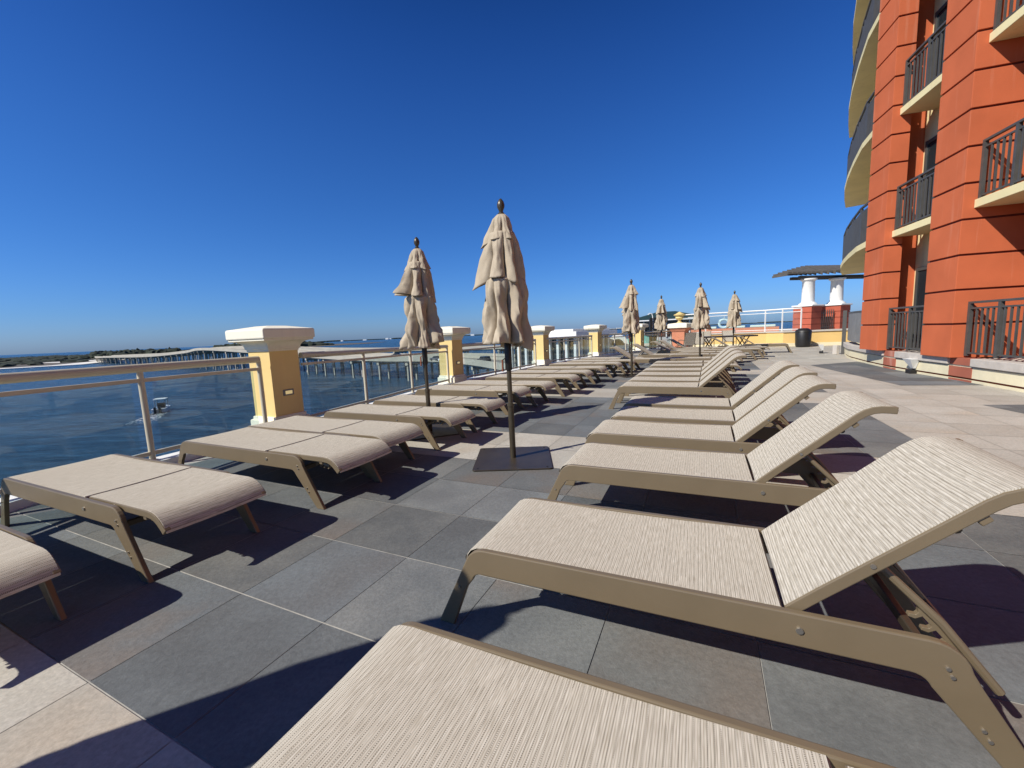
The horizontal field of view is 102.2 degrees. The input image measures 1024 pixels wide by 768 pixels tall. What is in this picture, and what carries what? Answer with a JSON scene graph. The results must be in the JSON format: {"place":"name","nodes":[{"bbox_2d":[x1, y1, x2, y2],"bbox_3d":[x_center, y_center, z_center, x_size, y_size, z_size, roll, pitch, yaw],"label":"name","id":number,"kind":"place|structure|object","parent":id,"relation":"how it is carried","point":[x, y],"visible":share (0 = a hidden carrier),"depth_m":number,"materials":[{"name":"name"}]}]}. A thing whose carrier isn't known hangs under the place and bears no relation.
{"place":"outdoors","nodes":[
{"label":"outdoors","id":0,"kind":"place"},
{"bbox_2d":[0,359,128,369],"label":"beach","id":1,"kind":"structure","parent":0,"point":[86,363],"depth_m":473.20,"materials":[{"name":"white sand"}]},
{"bbox_2d":[0,342,379,367],"bbox_3d":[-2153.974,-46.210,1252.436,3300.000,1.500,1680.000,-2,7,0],"label":"land","id":2,"kind":"structure","parent":0,"point":[45,364],"depth_m":580.16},
{"bbox_2d":[0,322,792,497],"bbox_3d":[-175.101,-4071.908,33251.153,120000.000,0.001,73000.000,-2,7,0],"label":"sea","id":3,"kind":"structure","parent":0,"point":[41,431],"depth_m":110.43,"materials":[{"name":"liquid"}]},
{"bbox_2d":[129,412,166,424],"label":"wake foam","id":4,"kind":"object","parent":3,"relation":"on","point":[155,415],"visible":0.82,"depth_m":92.89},
{"bbox_2d":[151,397,169,413],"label":"motor boat","id":5,"kind":"object","parent":3,"relation":"on","point":[161,407],"visible":0.96,"depth_m":98.37,"materials":[{"name":"grey paint"}]},
{"bbox_2d":[95,346,515,380],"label":"road bridge","id":6,"kind":"structure","parent":3,"relation":"in","point":[469,359],"depth_m":175.83,"materials":[{"name":"concrete"}]},
{"bbox_2d":[430,356,438,360],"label":"car","id":7,"kind":"object","parent":6,"relation":"on","point":[436,358],"visible":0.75,"depth_m":123.97,"materials":[{"name":"grey paint"}]},
{"bbox_2d":[477,356,490,360],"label":"car","id":8,"kind":"object","parent":6,"relation":"on","point":[486,358],"visible":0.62,"depth_m":104.82,"materials":[{"name":"black paint"}]},
{"bbox_2d":[112,345,514,361],"bbox_3d":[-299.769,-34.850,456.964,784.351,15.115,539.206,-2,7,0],"label":"road bridge","id":9,"kind":"structure","parent":3,"relation":"on","point":[428,350],"depth_m":292.43,"materials":[{"name":"concrete"}]},
{"bbox_2d":[511,328,616,368],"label":"white sunroom","id":10,"kind":"structure","parent":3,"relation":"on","point":[556,350],"depth_m":28.70,"materials":[{"name":"paint"}]},
{"bbox_2d":[609,335,628,353],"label":"white arch","id":11,"kind":"structure","parent":10,"relation":"attached to","point":[620,342],"depth_m":33.05,"materials":[{"name":"paint"}]},
{"bbox_2d":[611,339,623,352],"bbox_3d":[8.481,-2.911,33.132,1.000,1.392,0.050,-1,7,15],"label":"window","id":12,"kind":"structure","parent":11,"relation":"in","point":[617,341],"depth_m":33.05,"materials":[{"name":"glass"}]},
{"bbox_2d":[630,339,670,348],"bbox_3d":[13.043,1.871,44.680,15.400,12.900,9.400,2,8,30],"label":"grey annex","id":13,"kind":"object","parent":3,"relation":"on","point":[646,345],"depth_m":38.77,"materials":[{"name":"stone"}]},
{"bbox_2d":[0,0,867,354],"label":"sky","id":14,"kind":"structure","parent":0,"point":[174,173],"materials":[{"name":"blue"}]},
{"bbox_2d":[0,346,1023,767],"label":"terrace base","id":15,"kind":"object","parent":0,"point":[188,462],"visible":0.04,"depth_m":2.08,"materials":[{"name":"tile"}]},
{"bbox_2d":[225,326,314,424],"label":"yellow pillar","id":16,"kind":"structure","parent":15,"relation":"on","point":[275,349],"depth_m":6.00,"materials":[{"name":"paint"}]},
{"bbox_2d":[0,347,671,514],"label":"kerb","id":17,"kind":"structure","parent":15,"relation":"on","point":[16,503],"depth_m":4.88,"materials":[{"name":"white paint"}]},
{"bbox_2d":[0,356,267,494],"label":"glass railing","id":18,"kind":"object","parent":17,"relation":"on","point":[44,375],"visible":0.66,"depth_m":4.52,"materials":[{"name":"beige paint"}]},
{"bbox_2d":[298,345,450,415],"bbox_3d":[-2.478,-0.260,8.709,0.146,1.091,4.897,0,7,18],"label":"glass railing","id":19,"kind":"object","parent":17,"relation":"on","point":[363,352],"visible":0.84,"depth_m":7.78,"materials":[{"name":"clear glass"}]},
{"bbox_2d":[462,339,536,376],"bbox_3d":[-0.230,-0.893,13.379,0.124,1.014,4.520,2,8,30],"label":"glass railing","id":20,"kind":"object","parent":17,"relation":"on","point":[481,344],"visible":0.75,"depth_m":12.79,"materials":[{"name":"beige paint"}]},
{"bbox_2d":[547,335,592,360],"bbox_3d":[2.547,-1.548,17.730,0.107,1.014,4.050,3,9,37],"label":"glass railing","id":21,"kind":"object","parent":17,"relation":"on","point":[564,340],"visible":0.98,"depth_m":17.64,"materials":[{"name":"beige paint"}]},
{"bbox_2d":[601,333,634,352],"bbox_3d":[5.533,-2.119,21.321,0.102,1.014,3.552,4,10,43],"label":"glass railing","id":22,"kind":"object","parent":17,"relation":"on","point":[625,336],"visible":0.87,"depth_m":21.05,"materials":[{"name":"beige paint"}]},
{"bbox_2d":[643,330,671,348],"bbox_3d":[8.516,-2.580,24.025,2.892,1.014,0.100,-8,9,-39],"label":"glass railing","id":23,"kind":"object","parent":17,"relation":"on","point":[658,335],"visible":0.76,"depth_m":23.86,"materials":[{"name":"beige paint"}]},
{"bbox_2d":[438,326,470,383],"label":"yellow pillar","id":24,"kind":"structure","parent":15,"relation":"on","point":[453,336],"depth_m":11.15,"materials":[{"name":"paint"}]},
{"bbox_2d":[0,350,1023,767],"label":"floor slate tiles","id":25,"kind":"object","parent":15,"relation":"on","point":[180,680],"visible":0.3,"depth_m":2.00,"materials":[{"name":"grey tile"}]},
{"bbox_2d":[0,524,66,620],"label":"sun lounger","id":26,"kind":"object","parent":25,"relation":"on","point":[26,561],"visible":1,"depth_m":1.91,"materials":[{"name":"fabric"}]},
{"bbox_2d":[0,454,265,582],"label":"sun lounger","id":27,"kind":"object","parent":25,"relation":"on","point":[166,497],"visible":1,"depth_m":2.71,"materials":[{"name":"beige fabric"}]},
{"bbox_2d":[178,427,391,509],"bbox_3d":[-2.223,0.728,3.932,2.284,0.419,0.670,1,8,25],"label":"sun lounger","id":28,"kind":"object","parent":25,"relation":"on","point":[287,449],"visible":1,"depth_m":3.64,"materials":[{"name":"beige fabric"}]},
{"bbox_2d":[248,415,423,477],"bbox_3d":[-2.054,0.644,4.604,2.220,0.407,0.651,1,8,25],"label":"sun lounger","id":29,"kind":"object","parent":25,"relation":"on","point":[390,433],"visible":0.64,"depth_m":4.40,"materials":[{"name":"beige fabric"}]},
{"bbox_2d":[373,394,505,432],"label":"sun lounger","id":30,"kind":"object","parent":25,"relation":"on","point":[487,405],"visible":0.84,"depth_m":5.98,"materials":[{"name":"beige fabric"}]},
{"bbox_2d":[415,385,531,414],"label":"sun lounger","id":31,"kind":"object","parent":25,"relation":"on","point":[474,390],"visible":0.68,"depth_m":7.07,"materials":[{"name":"beige fabric"}]},
{"bbox_2d":[451,380,555,406],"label":"sun lounger","id":32,"kind":"object","parent":25,"relation":"on","point":[538,386],"visible":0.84,"depth_m":7.72,"materials":[{"name":"beige fabric"}]},
{"bbox_2d":[472,198,552,471],"bbox_3d":[-0.042,-0.516,4.208,0.780,2.626,0.780,-2,7,2],"label":"closed parasol","id":33,"kind":"object","parent":25,"relation":"on","point":[500,274],"visible":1,"depth_m":4.04,"materials":[{"name":"beige fabric"}]},
{"bbox_2d":[531,325,554,365],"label":"yellow pillar","id":34,"kind":"structure","parent":25,"relation":"on","point":[540,333],"depth_m":15.95,"materials":[{"name":"paint"}]},
{"bbox_2d":[511,370,593,389],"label":"sun lounger","id":35,"kind":"object","parent":25,"relation":"on","point":[581,373],"visible":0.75,"depth_m":9.54,"materials":[{"name":"beige fabric"}]},
{"bbox_2d":[527,366,606,383],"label":"sun lounger","id":36,"kind":"object","parent":25,"relation":"on","point":[597,368],"visible":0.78,"depth_m":10.44,"materials":[{"name":"beige fabric"}]},
{"bbox_2d":[251,621,896,767],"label":"sun lounger","id":37,"kind":"object","parent":25,"relation":"on","point":[410,694],"visible":1,"depth_m":1.00,"materials":[{"name":"beige fabric"}]},
{"bbox_2d":[549,362,622,377],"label":"sun lounger","id":38,"kind":"object","parent":25,"relation":"on","point":[609,365],"visible":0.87,"depth_m":11.53,"materials":[{"name":"brown metal"}]},
{"bbox_2d":[584,324,606,356],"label":"yellow pillar","id":39,"kind":"structure","parent":25,"relation":"on","point":[595,331],"depth_m":19.82,"materials":[{"name":"paint"}]},
{"bbox_2d":[580,357,643,370],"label":"sun lounger","id":40,"kind":"object","parent":25,"relation":"on","point":[597,358],"visible":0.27,"depth_m":13.29,"materials":[{"name":"brown metal"}]},
{"bbox_2d":[615,279,639,377],"bbox_3d":[3.277,-1.537,11.335,0.780,2.626,0.780,-4,7,-10],"label":"closed parasol","id":41,"kind":"object","parent":25,"relation":"on","point":[629,306],"visible":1,"depth_m":11.14,"materials":[{"name":"beige fabric"}]},
{"bbox_2d":[621,309,643,365],"bbox_3d":[4.237,-2.015,14.888,0.780,2.626,0.780,-8,9,-40],"label":"closed parasol","id":42,"kind":"object","parent":25,"relation":"on","point":[629,344],"visible":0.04,"depth_m":14.93,"materials":[{"name":"beige fabric"}]},
{"bbox_2d":[630,344,688,365],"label":"sun lounger","id":43,"kind":"object","parent":25,"relation":"on","point":[649,354],"visible":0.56,"depth_m":14.12,"materials":[{"name":"beige fabric"}]},
{"bbox_2d":[654,295,667,348],"bbox_3d":[6.351,-2.436,17.568,0.780,2.626,0.780,0,7,20],"label":"closed parasol","id":44,"kind":"object","parent":25,"relation":"on","point":[660,325],"visible":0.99,"depth_m":17.37,"materials":[{"name":"beige fabric"}]},
{"bbox_2d":[609,353,746,408],"bbox_3d":[2.612,-0.035,6.637,1.999,0.860,0.632,1,8,26],"label":"sun lounger","id":45,"kind":"object","parent":25,"relation":"on","point":[724,388],"visible":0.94,"depth_m":6.46,"materials":[{"name":"beige fabric"}]},
{"bbox_2d":[622,350,742,400],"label":"sun lounger","id":46,"kind":"object","parent":25,"relation":"on","point":[675,379],"visible":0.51,"depth_m":7.22,"materials":[{"name":"beige fabric"}]},
{"bbox_2d":[658,340,708,349],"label":"sun lounger","id":47,"kind":"object","parent":25,"relation":"on","point":[668,345],"visible":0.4,"depth_m":16.75,"materials":[{"name":"brown metal"}]},
{"bbox_2d":[642,345,735,378],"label":"sun lounger","id":48,"kind":"object","parent":25,"relation":"on","point":[698,369],"visible":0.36,"depth_m":8.80,"materials":[{"name":"brown metal"}]},
{"bbox_2d":[667,339,714,348],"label":"sun lounger","id":49,"kind":"object","parent":25,"relation":"on","point":[678,344],"visible":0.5,"depth_m":17.77,"materials":[{"name":"brown metal"}]},
{"bbox_2d":[668,353,718,356],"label":"sun lounger","id":50,"kind":"object","parent":25,"relation":"on","point":[702,355],"visible":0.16,"depth_m":13.33,"materials":[{"name":"beige fabric"}]},
{"bbox_2d":[648,363,741,382],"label":"sun lounger","id":51,"kind":"object","parent":25,"relation":"on","point":[694,365],"visible":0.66,"depth_m":9.83,"materials":[{"name":"brown metal"}]},
{"bbox_2d":[653,360,737,374],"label":"sun lounger","id":52,"kind":"object","parent":25,"relation":"on","point":[678,362],"visible":0.24,"depth_m":10.72,"materials":[{"name":"brown metal"}]},
{"bbox_2d":[691,283,711,356],"bbox_3d":[5.926,-1.856,13.002,0.780,2.626,0.780,-3,7,-5],"label":"closed parasol","id":53,"kind":"object","parent":25,"relation":"on","point":[701,319],"visible":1,"depth_m":12.81,"materials":[{"name":"beige fabric"}]},
{"bbox_2d":[701,331,711,344],"bbox_3d":[10.071,-2.236,21.334,0.576,0.988,0.641,-1,7,10],"label":"sling chair","id":54,"kind":"object","parent":25,"relation":"on","point":[706,333],"visible":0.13,"depth_m":21.53,"materials":[{"name":"beige fabric"}]},
{"bbox_2d":[679,351,736,361],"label":"sun lounger","id":55,"kind":"object","parent":25,"relation":"on","point":[701,352],"visible":0.16,"depth_m":14.44,"materials":[{"name":"beige fabric"}]},
{"bbox_2d":[623,360,799,409],"bbox_3d":[2.281,0.171,5.080,1.999,0.860,0.632,1,8,26],"label":"sun lounger","id":56,"kind":"object","parent":25,"relation":"on","point":[743,394],"visible":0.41,"depth_m":4.92,"materials":[{"name":"beige fabric"}]},
{"bbox_2d":[547,391,899,505],"bbox_3d":[1.225,0.493,2.832,1.999,0.860,0.632,1,8,25],"label":"sun lounger","id":57,"kind":"object","parent":25,"relation":"on","point":[789,448],"visible":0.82,"depth_m":2.63,"materials":[{"name":"beige fabric"}]},
{"bbox_2d":[722,330,736,345],"bbox_3d":[11.075,-2.249,21.085,0.576,0.988,0.642,-1,7,14],"label":"sling chair","id":58,"kind":"object","parent":25,"relation":"on","point":[725,333],"visible":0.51,"depth_m":21.29,"materials":[{"name":"beige fabric"}]},
{"bbox_2d":[703,335,757,346],"bbox_3d":[10.474,-1.992,20.264,2.600,0.748,0.900,-1,7,12],"label":"dining table","id":59,"kind":"object","parent":25,"relation":"on","point":[743,336],"visible":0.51,"depth_m":19.96,"materials":[{"name":"brown metal"}]},
{"bbox_2d":[440,436,1023,767],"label":"sun lounger","id":60,"kind":"object","parent":25,"relation":"on","point":[872,524],"visible":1,"depth_m":1.47,"materials":[{"name":"fabric"}]},
{"bbox_2d":[726,291,742,345],"bbox_3d":[8.944,-2.438,16.674,0.780,2.626,0.780,0,7,20],"label":"closed parasol","id":61,"kind":"object","parent":25,"relation":"on","point":[733,314],"visible":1,"depth_m":16.51,"materials":[{"name":"beige fabric"}]},
{"bbox_2d":[710,337,765,354],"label":"sun lounger","id":62,"kind":"object","parent":25,"relation":"on","point":[726,345],"visible":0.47,"depth_m":17.35,"materials":[{"name":"brown metal"}]},
{"bbox_2d":[712,346,769,357],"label":"sun lounger","id":63,"kind":"object","parent":25,"relation":"on","point":[760,352],"visible":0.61,"depth_m":15.85,"materials":[{"name":"beige fabric"}]},
{"bbox_2d":[902,358,918,373],"bbox_3d":[9.187,-0.414,9.531,0.170,0.336,0.320,0,7,18],"label":"wedge light","id":64,"kind":"object","parent":25,"relation":"on","point":[912,363],"visible":1,"depth_m":9.47,"materials":[{"name":"white paint"}]},
{"bbox_2d":[0,345,1023,767],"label":"floor","id":65,"kind":"structure","parent":15,"relation":"on","point":[88,725],"depth_m":3.48,"materials":[{"name":"beige tile"}]},
{"bbox_2d":[324,404,475,450],"bbox_3d":[-1.545,0.527,5.422,2.155,0.396,0.632,1,8,25],"label":"sun lounger","id":66,"kind":"object","parent":65,"relation":"on","point":[418,416],"visible":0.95,"depth_m":5.14,"materials":[{"name":"beige fabric"}]},
{"bbox_2d":[393,237,458,440],"bbox_3d":[-1.199,-0.640,5.618,0.780,2.626,0.780,-5,7,-20],"label":"closed parasol","id":67,"kind":"object","parent":65,"relation":"on","point":[423,330],"visible":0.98,"depth_m":5.43,"materials":[{"name":"beige fabric"}]},
{"bbox_2d":[485,374,580,396],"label":"sun lounger","id":68,"kind":"object","parent":65,"relation":"on","point":[563,378],"visible":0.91,"depth_m":8.66,"materials":[{"name":"beige fabric"}]},
{"bbox_2d":[567,359,635,373],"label":"sun lounger","id":69,"kind":"object","parent":65,"relation":"on","point":[623,361],"visible":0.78,"depth_m":12.33,"materials":[{"name":"brown metal"}]},
{"bbox_2d":[610,346,676,369],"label":"sun lounger","id":70,"kind":"object","parent":65,"relation":"on","point":[637,360],"visible":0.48,"depth_m":12.44,"materials":[{"name":"fabric"}]},
{"bbox_2d":[650,341,703,353],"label":"sun lounger","id":71,"kind":"object","parent":65,"relation":"on","point":[666,350],"visible":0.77,"depth_m":15.93,"materials":[{"name":"brown metal"}]},
{"bbox_2d":[667,323,691,346],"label":"terracotta pillar","id":72,"kind":"structure","parent":65,"relation":"on","point":[678,330],"depth_m":24.29,"materials":[{"name":"paint"}]},
{"bbox_2d":[674,312,685,322],"bbox_3d":[9.939,-3.952,24.503,0.680,0.680,0.680,-2,7,0],"label":"urn","id":73,"kind":"object","parent":72,"relation":"on","point":[679,317],"visible":0.96,"depth_m":24.34,"materials":[{"name":"yellow stone"}]},
{"bbox_2d":[630,348,739,393],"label":"sun lounger","id":74,"kind":"object","parent":65,"relation":"on","point":[690,374],"visible":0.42,"depth_m":7.97,"materials":[{"name":"brown metal"}]},
{"bbox_2d":[678,333,695,346],"bbox_3d":[8.278,-1.935,19.509,0.576,0.988,0.641,-3,7,-5],"label":"sling chair","id":75,"kind":"object","parent":65,"relation":"on","point":[689,339],"visible":0.72,"depth_m":19.25,"materials":[{"name":"beige fabric"}]},
{"bbox_2d":[692,332,706,346],"bbox_3d":[8.993,-2.003,19.817,0.576,0.988,0.642,3,9,40],"label":"sling chair","id":76,"kind":"object","parent":65,"relation":"on","point":[697,340],"visible":0.61,"depth_m":19.57,"materials":[{"name":"beige fabric"}]},
{"bbox_2d":[667,356,742,371],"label":"sun lounger","id":77,"kind":"object","parent":65,"relation":"on","point":[694,359],"visible":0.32,"depth_m":11.80,"materials":[{"name":"brown metal"}]},
{"bbox_2d":[585,375,835,486],"bbox_3d":[1.570,0.374,3.679,1.999,0.860,0.632,1,8,25],"label":"sun lounger","id":78,"kind":"object","parent":65,"relation":"on","point":[720,438],"visible":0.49,"depth_m":3.51,"materials":[{"name":"beige fabric"}]},
{"bbox_2d":[610,367,817,457],"bbox_3d":[1.945,0.273,4.368,1.999,0.860,0.632,1,8,26],"label":"sun lounger","id":79,"kind":"object","parent":65,"relation":"on","point":[726,416],"visible":0.44,"depth_m":4.22,"materials":[{"name":"beige fabric"}]},
{"bbox_2d":[703,348,762,359],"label":"sun lounger","id":80,"kind":"object","parent":65,"relation":"on","point":[749,351],"visible":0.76,"depth_m":14.85,"materials":[{"name":"beige fabric"}]},
{"bbox_2d":[737,336,791,352],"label":"sun lounger","id":81,"kind":"object","parent":65,"relation":"on","point":[776,345],"visible":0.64,"depth_m":17.71,"materials":[{"name":"brown metal"}]},
{"bbox_2d":[688,329,859,346],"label":"yellow wall","id":82,"kind":"structure","parent":65,"relation":"on","point":[826,337],"depth_m":21.79,"materials":[{"name":"paint"}]},
{"bbox_2d":[691,324,778,332],"bbox_3d":[15.764,-3.914,29.451,5.500,0.460,0.600,2,8,30],"label":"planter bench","id":83,"kind":"object","parent":82,"relation":"on","point":[769,327],"visible":0.65,"depth_m":28.76,"materials":[{"name":"concrete"}]},
{"bbox_2d":[684,307,801,332],"bbox_3d":[12.639,-3.501,23.319,6.129,1.184,0.581,3,9,37],"label":"glass railing","id":84,"kind":"object","parent":82,"relation":"on","point":[781,329],"visible":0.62,"depth_m":22.62,"materials":[{"name":"white paint"}]},
{"bbox_2d":[718,318,727,328],"bbox_3d":[12.233,-3.573,23.850,0.617,0.750,0.120,2,8,31],"label":"life ring","id":85,"kind":"object","parent":84,"relation":"hanging from","point":[719,324],"visible":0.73,"depth_m":23.88,"materials":[{"name":"white paint"}]},
{"bbox_2d":[795,328,811,346],"bbox_3d":[14.663,-2.337,20.797,0.720,0.940,0.720,-2,7,0],"label":"litter bin","id":86,"kind":"object","parent":65,"relation":"on","point":[803,336],"visible":0.98,"depth_m":20.55,"materials":[{"name":"black plastic"}]},
{"bbox_2d":[840,0,1023,391],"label":"hotel building","id":87,"kind":"structure","parent":65,"relation":"on","point":[933,243],"depth_m":8.63,"materials":[{"name":"orange paint"}]},
{"bbox_2d":[841,310,846,353],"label":"iron gate","id":88,"kind":"structure","parent":87,"relation":"attached to","point":[844,324],"depth_m":15.34,"materials":[{"name":"grey metal"}]},
{"bbox_2d":[910,266,926,350],"bbox_3d":[10.080,-1.794,9.727,0.046,2.089,1.962,0,7,18],"label":"balcony door","id":89,"kind":"structure","parent":87,"relation":"in","point":[920,278],"depth_m":10.45,"materials":[{"name":"black glass"}]},
{"bbox_2d":[921,135,937,219],"bbox_3d":[9.951,-4.797,9.357,0.046,2.089,1.962,0,7,18],"label":"balcony door","id":90,"kind":"structure","parent":87,"relation":"in","point":[930,145],"depth_m":10.07,"materials":[{"name":"black glass"}]},
{"bbox_2d":[932,0,947,79],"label":"balcony door","id":91,"kind":"structure","parent":87,"relation":"in","point":[941,15],"depth_m":9.71,"materials":[{"name":"black glass"}]},
{"bbox_2d":[633,324,648,350],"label":"yellow pillar","id":92,"kind":"structure","parent":15,"relation":"on","point":[639,338],"depth_m":23.01,"materials":[{"name":"paint"}]},
{"bbox_2d":[648,313,656,348],"bbox_3d":[8.767,-2.842,25.893,0.519,3.199,0.200,-2,7,0],"label":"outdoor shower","id":93,"kind":"object","parent":15,"relation":"on","point":[652,320],"visible":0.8,"depth_m":25.79,"materials":[{"name":"metal"}]},
{"bbox_2d":[317,321,792,341],"bbox_3d":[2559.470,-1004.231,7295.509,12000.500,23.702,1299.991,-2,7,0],"label":"hills","id":94,"kind":"structure","parent":0,"point":[482,334],"depth_m":7531.81,"materials":[{"name":"green plant"}]},
{"bbox_2d":[639,311,693,338],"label":"green roof pavilion","id":95,"kind":"structure","parent":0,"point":[669,314],"depth_m":56.89,"materials":[{"name":"metal"}]},
{"bbox_2d":[639,319,693,336],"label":"window","id":96,"kind":"structure","parent":95,"relation":"in","point":[686,320],"depth_m":56.76,"materials":[{"name":"glass"}]},
{"bbox_2d":[832,345,839,353],"bbox_3d":[12.295,-1.302,15.673,0.120,0.340,0.200,-2,7,0],"label":"stone block","id":97,"kind":"object","parent":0,"point":[836,349],"depth_m":15.59,"materials":[{"name":"white stone"}]},
{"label":"upper terrace ground","id":98,"kind":"structure","parent":0,"visible":0},
{"bbox_2d":[627,335,657,343],"bbox_3d":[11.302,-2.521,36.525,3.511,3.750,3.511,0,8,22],"label":"glass railing","id":99,"kind":"object","parent":98,"relation":"on","point":[646,339],"visible":0.07,"depth_m":35.21,"materials":[{"name":"clear glass"}]},
{"bbox_2d":[772,265,864,330],"bbox_3d":[24.152,-5.990,27.717,14.034,4.285,2.169,-4,7,-10],"label":"pergola","id":100,"kind":"object","parent":98,"relation":"on","point":[812,309],"visible":0.52,"depth_m":26.57,"materials":[{"name":"white paint"}]},
{"bbox_2d":[820,309,834,328],"bbox_3d":[20.305,-4.166,26.595,1.050,1.230,0.041,-4,7,-10],"label":"iron fence","id":101,"kind":"object","parent":98,"relation":"on","point":[831,312],"visible":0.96,"depth_m":26.57,"materials":[{"name":"black metal"}]},
{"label":"land","id":102,"kind":"structure","parent":0,"visible":0},
{"bbox_2d":[0,341,333,366],"bbox_3d":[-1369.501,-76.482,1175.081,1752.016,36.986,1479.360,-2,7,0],"label":"coastal woods","id":103,"kind":"object","parent":102,"relation":"on","point":[32,360],"visible":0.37,"depth_m":835.75,"materials":[{"name":"green plant"}]}
]}

